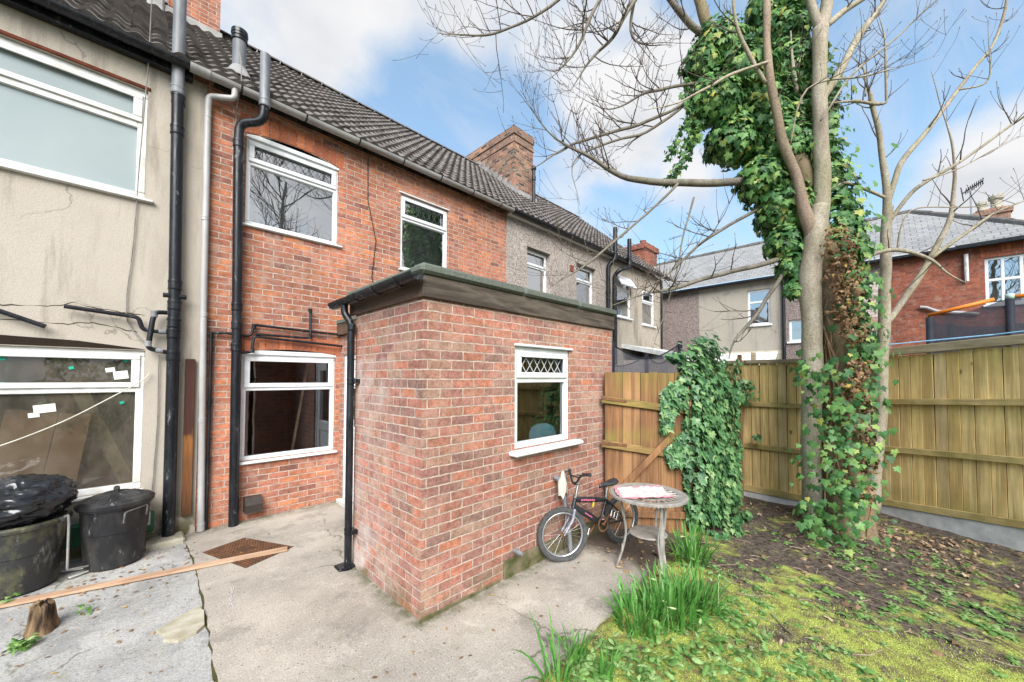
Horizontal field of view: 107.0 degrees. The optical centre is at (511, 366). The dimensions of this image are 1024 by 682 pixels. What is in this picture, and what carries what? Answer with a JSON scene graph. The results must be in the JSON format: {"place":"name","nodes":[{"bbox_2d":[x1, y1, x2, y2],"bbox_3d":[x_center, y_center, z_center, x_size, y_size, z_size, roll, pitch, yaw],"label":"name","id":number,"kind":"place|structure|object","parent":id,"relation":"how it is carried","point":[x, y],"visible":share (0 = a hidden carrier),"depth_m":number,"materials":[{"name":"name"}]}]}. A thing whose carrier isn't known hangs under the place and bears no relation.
{"place":"outdoors","nodes":[
{"label":"outdoors","id":0,"kind":"place"},
{"bbox_2d":[0,409,91,480],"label":"cardboard box","id":1,"kind":"object","parent":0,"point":[27,455],"visible":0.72,"depth_m":3.86,"materials":[{"name":"brown cardboard"}]},
{"bbox_2d":[0,542,213,681],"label":"path","id":2,"kind":"structure","parent":0,"point":[81,649],"depth_m":2.69,"materials":[{"name":"grey concrete"}]},
{"bbox_2d":[0,592,20,602],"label":"weed tuft","id":3,"kind":"object","parent":2,"relation":"on","point":[10,600],"visible":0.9,"depth_m":3.04,"materials":[{"name":"green plant"}]},
{"bbox_2d":[5,633,42,654],"bbox_3d":[-3.254,1.857,2.522,0.169,0.084,0.158,-1,-2,45],"label":"weed tuft","id":4,"kind":"object","parent":2,"relation":"on","point":[14,645],"visible":1,"depth_m":2.52,"materials":[{"name":"green plant"}]},
{"bbox_2d":[0,508,72,599],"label":"dustbin","id":5,"kind":"object","parent":2,"relation":"on","point":[30,557],"visible":0.71,"depth_m":3.16,"materials":[{"name":"black plastic"}]},
{"bbox_2d":[0,473,78,529],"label":"refuse sack","id":6,"kind":"object","parent":5,"relation":"on","point":[29,499],"visible":0.91,"depth_m":3.17,"materials":[{"name":"black plastic"}]},
{"bbox_2d":[64,514,88,570],"bbox_3d":[-3.922,1.580,3.413,0.045,0.531,0.172,0,-2,22],"label":"wire handle","id":7,"kind":"object","parent":5,"relation":"hanging from","point":[68,542],"visible":1,"depth_m":3.35,"materials":[{"name":"white metal"}]},
{"bbox_2d":[22,598,60,638],"bbox_3d":[-3.368,1.793,2.714,0.207,0.243,0.184,-1,-2,45],"label":"tree stump","id":8,"kind":"object","parent":2,"relation":"on","point":[43,619],"visible":0.91,"depth_m":2.67,"materials":[{"name":"brown wood"}]},
{"bbox_2d":[68,570,88,577],"bbox_3d":[-3.933,1.891,3.458,0.024,0.010,0.161,0,-2,15],"label":"plastic strip","id":9,"kind":"object","parent":2,"relation":"on","point":[78,574],"visible":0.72,"depth_m":3.44,"materials":[{"name":"white paint"}]},
{"bbox_2d":[75,604,93,614],"bbox_3d":[-3.283,1.864,2.912,0.131,0.069,0.105,-1,-2,45],"label":"weed tuft","id":10,"kind":"object","parent":2,"relation":"on","point":[86,609],"visible":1,"depth_m":2.91,"materials":[{"name":"green plant"}]},
{"bbox_2d":[0,0,206,561],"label":"rendered house","id":11,"kind":"structure","parent":2,"relation":"on","point":[102,104],"depth_m":4.03,"materials":[{"name":"paint"}]},
{"bbox_2d":[0,345,144,502],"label":"window","id":12,"kind":"structure","parent":11,"relation":"in","point":[137,357],"depth_m":3.90,"materials":[{"name":"white plastic"}]},
{"bbox_2d":[0,372,150,445],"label":"washing line","id":13,"kind":"object","parent":11,"relation":"attached to","point":[77,414],"visible":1,"depth_m":3.72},
{"bbox_2d":[0,36,153,203],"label":"window","id":14,"kind":"structure","parent":11,"relation":"in","point":[62,121],"depth_m":3.84,"materials":[{"name":"white plastic"}]},
{"bbox_2d":[27,357,132,486],"bbox_3d":[-4.827,0.671,4.278,0.892,1.643,0.103,1,-2,-29],"label":"stored panel","id":15,"kind":"object","parent":11,"relation":"in","point":[93,459],"visible":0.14,"depth_m":4.28,"materials":[{"name":"wood"}]},
{"bbox_2d":[181,359,195,516],"bbox_3d":[-3.739,0.816,4.374,0.030,1.800,0.090,-1,-2,45],"label":"stained board","id":16,"kind":"object","parent":11,"relation":"attached to","point":[187,457],"visible":1,"depth_m":4.36,"materials":[{"name":"brown wood"}]},
{"bbox_2d":[73,485,154,571],"bbox_3d":[-3.886,1.548,3.712,0.558,0.735,0.558,-1,-2,45],"label":"dustbin","id":17,"kind":"object","parent":2,"relation":"on","point":[113,527],"visible":0.99,"depth_m":3.56,"materials":[{"name":"black plastic"}]},
{"bbox_2d":[0,546,287,607],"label":"timber strip","id":18,"kind":"object","parent":2,"relation":"on","point":[44,596],"visible":1,"depth_m":3.36,"materials":[{"name":"brown wood"}]},
{"bbox_2d":[156,606,203,642],"bbox_3d":[-2.402,1.894,2.755,0.400,0.038,0.270,-1,-2,45],"label":"stone piece","id":19,"kind":"object","parent":2,"relation":"on","point":[186,625],"visible":1,"depth_m":2.72,"materials":[{"name":"beige stone"}]},
{"bbox_2d":[186,545,217,681],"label":"path joint","id":20,"kind":"object","parent":2,"relation":"on","point":[214,677],"visible":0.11,"depth_m":2.78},
{"bbox_2d":[1,521,614,680],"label":"leaf crumbs","id":21,"kind":"object","parent":2,"relation":"on","point":[152,633],"visible":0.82,"depth_m":3.11,"materials":[{"name":"brown plant"}]},
{"bbox_2d":[184,501,678,681],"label":"patio","id":22,"kind":"structure","parent":0,"point":[303,609],"depth_m":2.91,"materials":[{"name":"concrete"}]},
{"bbox_2d":[202,538,293,567],"bbox_3d":[-2.756,1.939,3.976,0.743,0.038,0.497,-1,-2,25],"label":"drain cover","id":23,"kind":"object","parent":22,"relation":"on","point":[243,546],"visible":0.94,"depth_m":3.96,"materials":[{"name":"metal"}]},
{"bbox_2d":[147,0,514,531],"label":"brick house","id":24,"kind":"structure","parent":22,"relation":"on","point":[317,197],"depth_m":5.37,"materials":[{"name":"brick"}]},
{"bbox_2d":[240,350,336,464],"bbox_3d":[-3.031,0.516,5.193,0.155,1.472,1.205,-1,-2,45],"label":"window","id":25,"kind":"structure","parent":24,"relation":"in","point":[259,355],"depth_m":5.14,"materials":[{"name":"white plastic"}]},
{"bbox_2d":[243,134,342,247],"bbox_3d":[-3.026,-2.415,5.281,0.145,1.267,1.270,-1,-2,45],"label":"window","id":26,"kind":"structure","parent":24,"relation":"in","point":[289,192],"depth_m":5.26,"materials":[{"name":"white plastic"}]},
{"bbox_2d":[291,363,308,449],"bbox_3d":[-3.173,0.650,5.652,0.039,1.658,0.399,0,-2,11],"label":"wooden pole","id":27,"kind":"object","parent":24,"relation":"in","point":[299,410],"visible":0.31,"depth_m":5.64,"materials":[{"name":"brown wood"}]},
{"bbox_2d":[343,354,355,497],"bbox_3d":[-2.159,0.867,5.247,0.860,2.080,0.129,-1,-2,45],"label":"door","id":28,"kind":"structure","parent":24,"relation":"in","point":[345,385],"depth_m":5.50,"materials":[{"name":"white plastic"}]},
{"bbox_2d":[398,194,446,270],"bbox_3d":[-1.560,-2.259,6.745,0.145,1.320,1.030,-1,-2,45],"label":"window","id":29,"kind":"structure","parent":24,"relation":"in","point":[423,226],"depth_m":6.74,"materials":[{"name":"white plastic"}]},
{"bbox_2d":[334,562,354,571],"bbox_3d":[-1.589,1.936,3.617,0.170,0.070,0.160,-1,-2,45],"label":"drain gully","id":30,"kind":"object","parent":22,"relation":"on","point":[340,567],"visible":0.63,"depth_m":3.58,"materials":[{"name":"black plastic"}]},
{"bbox_2d":[328,262,616,623],"bbox_3d":[-0.878,0.721,4.906,3.400,2.880,2.969,-1,-2,45],"label":"brick extension","id":31,"kind":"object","parent":22,"relation":"on","point":[455,386],"visible":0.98,"depth_m":3.35,"materials":[{"name":"brick"}]},
{"bbox_2d":[513,548,522,555],"bbox_3d":[0.057,1.681,3.423,0.102,0.044,0.044,-1,-2,45],"label":"waste outlet","id":32,"kind":"object","parent":31,"relation":"attached to","point":[517,551],"visible":1,"depth_m":3.41,"materials":[{"name":"white plastic"}]},
{"bbox_2d":[528,423,555,438],"bbox_3d":[0.241,1.242,4.293,0.431,1.210,0.370,-1,-2,45],"label":"blue chair","id":33,"kind":"object","parent":31,"relation":"in","point":[540,430],"visible":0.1,"depth_m":4.21,"materials":[{"name":"blue plastic"}]},
{"bbox_2d":[509,343,582,457],"bbox_3d":[0.354,0.320,3.878,0.190,1.050,1.060,-1,-2,45],"label":"window","id":34,"kind":"structure","parent":31,"relation":"in","point":[521,350],"depth_m":3.87,"materials":[{"name":"white plastic"}]},
{"bbox_2d":[554,475,572,552],"bbox_3d":[0.532,1.529,3.901,0.204,0.822,0.101,0,-2,5],"label":"loose pipe","id":35,"kind":"object","parent":22,"relation":"on","point":[565,501],"visible":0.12,"depth_m":3.87,"materials":[{"name":"grey plastic"}]},
{"bbox_2d":[558,471,567,498],"bbox_3d":[0.521,1.214,3.887,0.088,0.276,0.120,-1,-2,45],"label":"rag","id":36,"kind":"object","parent":35,"relation":"hanging from","point":[562,483],"visible":0.97,"depth_m":3.85,"materials":[{"name":"white fabric"}]},
{"bbox_2d":[537,468,638,561],"bbox_3d":[0.825,1.488,4.052,0.551,0.901,1.308,-1,-2,45],"label":"bicycle","id":37,"kind":"object","parent":22,"relation":"on","point":[575,511],"visible":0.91,"depth_m":3.86,"materials":[{"name":"metal"}]},
{"bbox_2d":[601,372,691,531],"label":"garden gate","id":38,"kind":"structure","parent":22,"relation":"on","point":[634,443],"depth_m":4.62,"materials":[{"name":"wood"}]},
{"bbox_2d":[609,483,688,574],"bbox_3d":[1.294,1.571,3.605,0.710,0.730,0.710,-1,-2,45],"label":"garden table","id":39,"kind":"object","parent":22,"relation":"on","point":[659,536],"visible":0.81,"depth_m":3.48,"materials":[{"name":"beige metal"}]},
{"bbox_2d":[614,485,672,498],"bbox_3d":[1.233,1.192,3.609,0.535,0.023,0.370,0,-2,-6],"label":"tea towel","id":40,"kind":"object","parent":39,"relation":"on","point":[646,491],"visible":1,"depth_m":3.60,"materials":[{"name":"white fabric"}]},
{"bbox_2d":[165,0,1023,292],"label":"sky","id":41,"kind":"structure","parent":0,"point":[351,47],"materials":[{"name":"blue"}]},
{"bbox_2d":[751,352,755,359],"bbox_3d":[7.521,1.081,11.765,0.120,3.020,0.120,-1,-2,45],"label":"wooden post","id":42,"kind":"object","parent":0,"point":[753,355],"visible":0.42,"depth_m":11.76,"materials":[{"name":"beige wood"}]},
{"bbox_2d":[538,496,1023,681],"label":"garden soil","id":43,"kind":"structure","parent":0,"point":[761,541],"depth_m":3.09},
{"bbox_2d":[514,607,605,681],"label":"daffodil clump","id":44,"kind":"object","parent":43,"relation":"on","point":[557,676],"visible":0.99,"depth_m":2.32,"materials":[{"name":"green plant"}]},
{"bbox_2d":[548,619,599,680],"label":"daffodil clump","id":45,"kind":"object","parent":43,"relation":"on","point":[581,651],"visible":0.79,"depth_m":2.49,"materials":[{"name":"green plant"}]},
{"bbox_2d":[587,641,633,681],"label":"daffodil clump","id":46,"kind":"object","parent":43,"relation":"on","point":[609,670],"visible":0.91,"depth_m":2.34,"materials":[{"name":"green plant"}]},
{"bbox_2d":[393,0,878,539],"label":"ivy covered tree","id":47,"kind":"object","parent":43,"relation":"on","point":[805,164],"visible":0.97,"depth_m":5.02,"materials":[{"name":"brown plant"}]},
{"bbox_2d":[662,0,901,557],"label":"tree ivy","id":48,"kind":"object","parent":47,"relation":"attached to","point":[734,117],"visible":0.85,"depth_m":5.19,"materials":[{"name":"green plant"}]},
{"bbox_2d":[596,572,679,641],"bbox_3d":[0.967,1.825,2.851,0.573,0.323,0.654,-1,-2,45],"label":"daffodil clump","id":49,"kind":"object","parent":43,"relation":"on","point":[630,604],"visible":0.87,"depth_m":2.81,"materials":[{"name":"green plant"}]},
{"bbox_2d":[612,558,724,641],"bbox_3d":[1.198,1.768,2.984,0.839,0.360,0.891,-1,-2,45],"label":"daffodil clump","id":50,"kind":"object","parent":43,"relation":"on","point":[671,598],"visible":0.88,"depth_m":2.92,"materials":[{"name":"green plant"}]},
{"bbox_2d":[666,517,734,573],"bbox_3d":[1.764,1.792,3.766,0.696,0.499,0.785,-1,-2,45],"label":"daffodil clump","id":51,"kind":"object","parent":43,"relation":"on","point":[688,547],"visible":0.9,"depth_m":3.75,"materials":[{"name":"green plant"}]},
{"bbox_2d":[659,558,742,629],"bbox_3d":[1.515,1.786,3.024,0.649,0.356,0.656,0,-2,11],"label":"daffodil clump","id":52,"kind":"object","parent":43,"relation":"on","point":[714,598],"visible":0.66,"depth_m":3.01,"materials":[{"name":"green plant"}]},
{"bbox_2d":[691,369,726,504],"bbox_3d":[2.931,1.046,5.620,0.025,2.118,2.104,-1,-2,42],"label":"boarded fence","id":53,"kind":"object","parent":43,"relation":"on","point":[694,502],"depth_m":5.04,"materials":[{"name":"brown wood"}]},
{"bbox_2d":[659,332,762,539],"bbox_3d":[2.901,0.852,5.274,0.827,2.679,2.554,-1,-2,45],"label":"fence ivy","id":54,"kind":"object","parent":53,"relation":"attached to","point":[722,454],"visible":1,"depth_m":4.70,"materials":[{"name":"green plant"}]},
{"bbox_2d":[737,355,743,499],"bbox_3d":[3.692,1.012,6.117,0.055,2.400,0.055,-1,-2,45],"label":"fence post","id":55,"kind":"object","parent":43,"relation":"on","point":[739,357],"visible":0.46,"depth_m":6.09,"materials":[{"name":"brown wood"}]},
{"bbox_2d":[727,359,822,505],"bbox_3d":[4.235,1.088,5.828,0.092,2.395,1.680,2,-2,-44],"label":"wooden fence","id":56,"kind":"object","parent":43,"relation":"on","point":[772,416],"visible":0.27,"depth_m":5.96,"materials":[{"name":"wood"}]},
{"bbox_2d":[551,528,1023,681],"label":"weeds","id":57,"kind":"object","parent":43,"relation":"on","point":[647,670],"visible":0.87,"depth_m":2.61,"materials":[{"name":"green plant"}]},
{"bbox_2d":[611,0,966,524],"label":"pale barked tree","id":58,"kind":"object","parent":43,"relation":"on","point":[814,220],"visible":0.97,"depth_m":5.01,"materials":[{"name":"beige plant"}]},
{"bbox_2d":[561,541,1023,681],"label":"moss","id":59,"kind":"object","parent":43,"relation":"on","point":[928,640],"visible":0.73,"depth_m":2.58,"materials":[{"name":"green plant"}]},
{"bbox_2d":[591,500,1023,678],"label":"leaf litter","id":60,"kind":"object","parent":43,"relation":"on","point":[904,587],"visible":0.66,"depth_m":3.96,"materials":[{"name":"brown plant"}]},
{"bbox_2d":[631,500,1023,679],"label":"fallen twigs","id":61,"kind":"object","parent":43,"relation":"on","point":[862,600],"visible":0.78,"depth_m":3.10,"materials":[{"name":"brown wood"}]},
{"bbox_2d":[802,0,1023,513],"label":"slender tree","id":62,"kind":"object","parent":43,"relation":"on","point":[889,214],"visible":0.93,"depth_m":5.33,"materials":[{"name":"grey plant"}]},
{"bbox_2d":[869,334,1023,551],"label":"wooden fence","id":63,"kind":"object","parent":43,"relation":"on","point":[956,418],"visible":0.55,"depth_m":4.71,"materials":[{"name":"wood"}]},
{"bbox_2d":[890,330,1023,344],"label":"washing line","id":64,"kind":"object","parent":63,"relation":"attached to","point":[958,337],"visible":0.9,"depth_m":5.19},
{"label":"ground","id":65,"kind":"structure","parent":0,"visible":0},
{"bbox_2d":[405,125,631,364],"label":"pebbledash house","id":66,"kind":"structure","parent":65,"relation":"on","point":[531,220],"depth_m":10.30,"materials":[{"name":"concrete"}]},
{"bbox_2d":[527,249,545,292],"bbox_3d":[0.525,-2.067,8.968,0.088,1.300,0.830,-1,-2,45],"label":"window","id":67,"kind":"structure","parent":66,"relation":"in","point":[534,282],"depth_m":9.02,"materials":[{"name":"white plastic"}]},
{"bbox_2d":[576,265,591,303],"bbox_3d":[1.903,-2.041,10.347,0.088,1.340,0.930,-1,-2,45],"label":"window","id":68,"kind":"structure","parent":66,"relation":"in","point":[583,292],"depth_m":10.44,"materials":[{"name":"white plastic"}]},
{"bbox_2d":[535,193,669,371],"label":"grey rendered house","id":69,"kind":"structure","parent":65,"relation":"on","point":[634,328],"depth_m":12.47,"materials":[{"name":"paint"}]},
{"bbox_2d":[617,279,632,320],"bbox_3d":[3.417,-2.107,11.694,0.160,1.300,1.070,-1,-2,45],"label":"window","id":70,"kind":"structure","parent":69,"relation":"in","point":[625,314],"depth_m":11.77,"materials":[{"name":"white plastic"}]},
{"bbox_2d":[642,289,656,327],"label":"window","id":71,"kind":"structure","parent":69,"relation":"in","point":[647,305],"depth_m":12.97,"materials":[{"name":"white plastic"}]},
{"bbox_2d":[612,341,682,372],"bbox_3d":[2.345,0.796,7.424,1.792,2.500,1.461,1,-2,-17],"label":"trampoline","id":72,"kind":"object","parent":65,"relation":"on","point":[646,364],"visible":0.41,"depth_m":6.76,"materials":[{"name":"grey plastic"}]},
{"bbox_2d":[621,344,699,372],"bbox_3d":[4.859,0.862,11.944,1.530,3.050,2.800,-1,-2,45],"label":"lean to","id":73,"kind":"object","parent":65,"relation":"on","point":[656,351],"visible":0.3,"depth_m":11.13,"materials":[{"name":"white plastic"}]},
{"bbox_2d":[654,249,724,358],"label":"brown pebbledash house","id":74,"kind":"structure","parent":65,"relation":"on","point":[700,265],"depth_m":14.96,"materials":[{"name":"grey stone"}]},
{"bbox_2d":[624,240,658,266],"bbox_3d":[6.476,-4.631,18.921,1.160,3.050,1.460,-1,-2,45],"label":"brick chimney","id":75,"kind":"object","parent":74,"relation":"on","point":[640,253],"visible":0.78,"depth_m":18.38,"materials":[{"name":"brick"}]},
{"bbox_2d":[669,235,681,255],"bbox_3d":[7.841,-5.622,18.226,0.652,1.400,0.300,-1,-2,45],"label":"tv aerial","id":76,"kind":"object","parent":74,"relation":"on","point":[675,242],"visible":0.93,"depth_m":18.20,"materials":[{"name":"metal"}]},
{"bbox_2d":[664,241,785,418],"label":"grey render house","id":77,"kind":"structure","parent":65,"relation":"on","point":[764,338],"depth_m":13.29,"materials":[{"name":"paint"}]},
{"bbox_2d":[748,288,771,326],"bbox_3d":[8.415,-1.984,12.910,0.760,1.260,0.180,-1,-2,45],"label":"window","id":78,"kind":"structure","parent":77,"relation":"in","point":[755,298],"depth_m":12.93,"materials":[{"name":"white plastic"}]},
{"bbox_2d":[785,215,891,364],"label":"mauve pebbledash house","id":79,"kind":"structure","parent":65,"relation":"on","point":[793,328],"depth_m":12.17,"materials":[{"name":"grey stone"}]},
{"bbox_2d":[787,320,800,343],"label":"window","id":80,"kind":"structure","parent":79,"relation":"in","point":[794,325],"depth_m":12.22,"materials":[{"name":"white plastic"}]},
{"bbox_2d":[863,364,872,497],"bbox_3d":[5.049,1.096,5.411,0.120,2.600,0.120,-1,-2,45],"label":"fence post","id":81,"kind":"object","parent":65,"relation":"on","point":[869,426],"depth_m":5.35,"materials":[{"name":"wood"}]},
{"bbox_2d":[891,209,1023,357],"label":"red brick house","id":82,"kind":"structure","parent":65,"relation":"on","point":[987,256],"depth_m":9.98,"materials":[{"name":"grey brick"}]},
{"bbox_2d":[960,178,983,214],"bbox_3d":[14.995,-5.059,12.331,0.484,1.979,0.176,-1,-2,45],"label":"tv aerial","id":83,"kind":"object","parent":82,"relation":"on","point":[982,179],"visible":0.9,"depth_m":12.35,"materials":[{"name":"metal"}]},
{"bbox_2d":[973,192,1013,217],"bbox_3d":[15.566,-4.745,12.316,0.800,1.555,0.900,-1,-2,45],"label":"roof chimney","id":84,"kind":"object","parent":82,"relation":"on","point":[1006,213],"visible":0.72,"depth_m":12.05,"materials":[{"name":"brick"}]},
{"bbox_2d":[983,253,1023,306],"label":"window","id":85,"kind":"structure","parent":82,"relation":"in","point":[1003,274],"depth_m":9.30,"materials":[{"name":"white plastic"}]},
{"bbox_2d":[925,293,1023,354],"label":"trampoline","id":86,"kind":"object","parent":65,"relation":"on","point":[1006,314],"visible":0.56,"depth_m":5.43,"materials":[{"name":"blue plastic"}]}
]}

